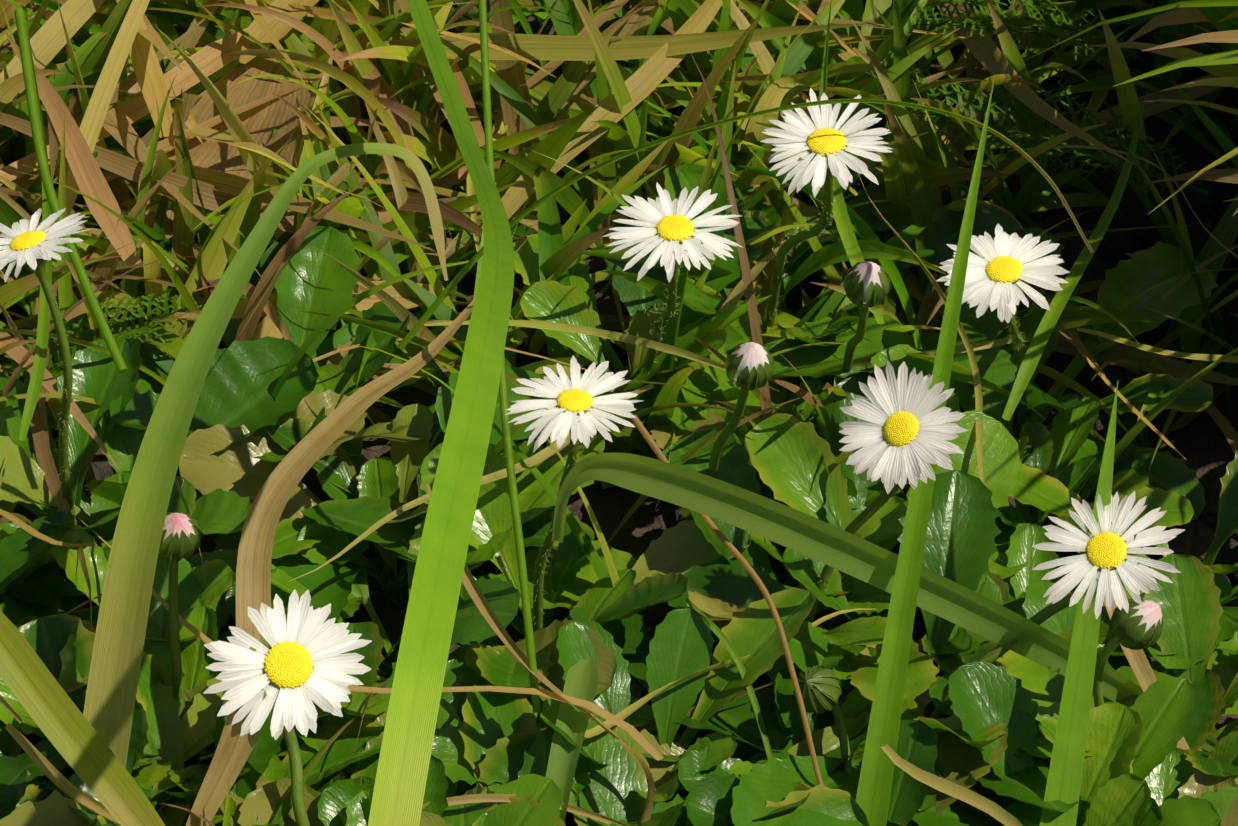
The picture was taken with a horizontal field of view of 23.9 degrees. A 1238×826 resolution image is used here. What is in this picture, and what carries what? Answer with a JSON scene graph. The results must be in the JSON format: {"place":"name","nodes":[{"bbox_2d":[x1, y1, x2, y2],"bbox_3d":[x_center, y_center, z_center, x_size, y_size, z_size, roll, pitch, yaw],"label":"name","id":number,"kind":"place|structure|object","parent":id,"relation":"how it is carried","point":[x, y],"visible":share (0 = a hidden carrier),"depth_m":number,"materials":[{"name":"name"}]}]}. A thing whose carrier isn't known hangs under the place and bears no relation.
{"place":"outdoors","nodes":[
{"label":"outdoors","id":0,"kind":"place"},
{"bbox_2d":[0,0,1237,825],"bbox_3d":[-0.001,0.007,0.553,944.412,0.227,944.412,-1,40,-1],"label":"ground","id":1,"kind":"structure","parent":0,"point":[1200,444],"depth_m":0.55,"materials":[{"name":"green plant"}]},
{"bbox_2d":[159,511,201,768],"bbox_3d":[-0.068,0.035,0.462,0.008,0.046,0.015,-1,40,-1],"label":"daisy bud","id":2,"kind":"object","parent":1,"relation":"on","point":[181,537],"visible":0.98,"depth_m":0.45,"materials":[{"name":"green plant"}]},
{"bbox_2d":[505,355,642,632],"bbox_3d":[-0.007,0.021,0.465,0.021,0.064,0.018,-21,44,-23],"label":"daisy","id":3,"kind":"object","parent":1,"relation":"on","point":[573,408],"visible":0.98,"depth_m":0.45,"materials":[{"name":"white plant"}]},
{"bbox_2d":[0,163,1237,825],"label":"leafy ground plants","id":4,"kind":"object","parent":1,"relation":"on","point":[992,737],"visible":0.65,"depth_m":0.48,"materials":[{"name":"green plant"}]},
{"bbox_2d":[0,208,90,524],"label":"daisy","id":5,"kind":"object","parent":4,"relation":"on","point":[29,247],"visible":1,"depth_m":0.46,"materials":[{"name":"white plant"}]},
{"bbox_2d":[203,589,371,825],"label":"daisy","id":6,"kind":"object","parent":4,"relation":"on","point":[298,661],"visible":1,"depth_m":0.43,"materials":[{"name":"white plant"}]},
{"bbox_2d":[603,183,741,387],"bbox_3d":[0.008,-0.011,0.488,0.022,0.083,0.060,-1,40,-1],"label":"daisy","id":7,"kind":"object","parent":4,"relation":"on","point":[674,233],"visible":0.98,"depth_m":0.45,"materials":[{"name":"white plant"}]},
{"bbox_2d":[793,665,852,773],"bbox_3d":[0.032,0.054,0.453,0.010,0.028,0.019,-1,40,-1],"label":"daisy bud","id":8,"kind":"object","parent":4,"relation":"on","point":[820,689],"visible":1,"depth_m":0.45,"materials":[{"name":"green plant"}]},
{"bbox_2d":[760,88,891,332],"bbox_3d":[0.032,-0.024,0.501,0.021,0.087,0.060,-1,40,-1],"label":"daisy","id":9,"kind":"object","parent":4,"relation":"on","point":[826,146],"visible":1,"depth_m":0.46,"materials":[{"name":"white plant"}]},
{"bbox_2d":[804,361,967,622],"bbox_3d":[0.041,0.021,0.464,0.023,0.064,0.021,-1,40,-1],"label":"daisy","id":10,"kind":"object","parent":4,"relation":"on","point":[909,433],"visible":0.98,"depth_m":0.45,"materials":[{"name":"white plant"}]},
{"bbox_2d":[937,224,1069,430],"bbox_3d":[0.062,-0.008,0.497,0.021,0.067,0.042,3,40,4],"label":"daisy","id":11,"kind":"object","parent":4,"relation":"on","point":[1002,271],"visible":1,"depth_m":0.47,"materials":[{"name":"white plant"}]},
{"bbox_2d":[930,491,1184,718],"bbox_3d":[0.066,0.037,0.457,0.040,0.050,0.020,-1,40,-1],"label":"daisy","id":12,"kind":"object","parent":4,"relation":"on","point":[1099,563],"visible":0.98,"depth_m":0.44,"materials":[{"name":"white plant"}]},
{"bbox_2d":[5,0,1237,734],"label":"soil crumbs","id":13,"kind":"object","parent":1,"relation":"on","point":[1195,538],"visible":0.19,"depth_m":0.58,"materials":[{"name":"brown soil"}]},
{"bbox_2d":[708,341,773,475],"bbox_3d":[0.019,0.006,0.482,0.009,0.065,0.032,-1,40,-1],"label":"daisy bud","id":14,"kind":"object","parent":1,"relation":"on","point":[749,365],"visible":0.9,"depth_m":0.45,"materials":[{"name":"green plant"}]},
{"bbox_2d":[843,261,890,372],"bbox_3d":[0.040,-0.011,0.505,0.008,0.061,0.036,-1,40,-1],"label":"daisy bud","id":15,"kind":"object","parent":1,"relation":"on","point":[866,285],"visible":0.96,"depth_m":0.47,"materials":[{"name":"green plant"}]},
{"bbox_2d":[1093,598,1163,706],"bbox_3d":[0.078,0.044,0.455,0.009,0.041,0.008,-1,40,-1],"label":"daisy bud","id":16,"kind":"object","parent":1,"relation":"on","point":[1137,626],"visible":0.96,"depth_m":0.44,"materials":[{"name":"green plant"}]}
]}

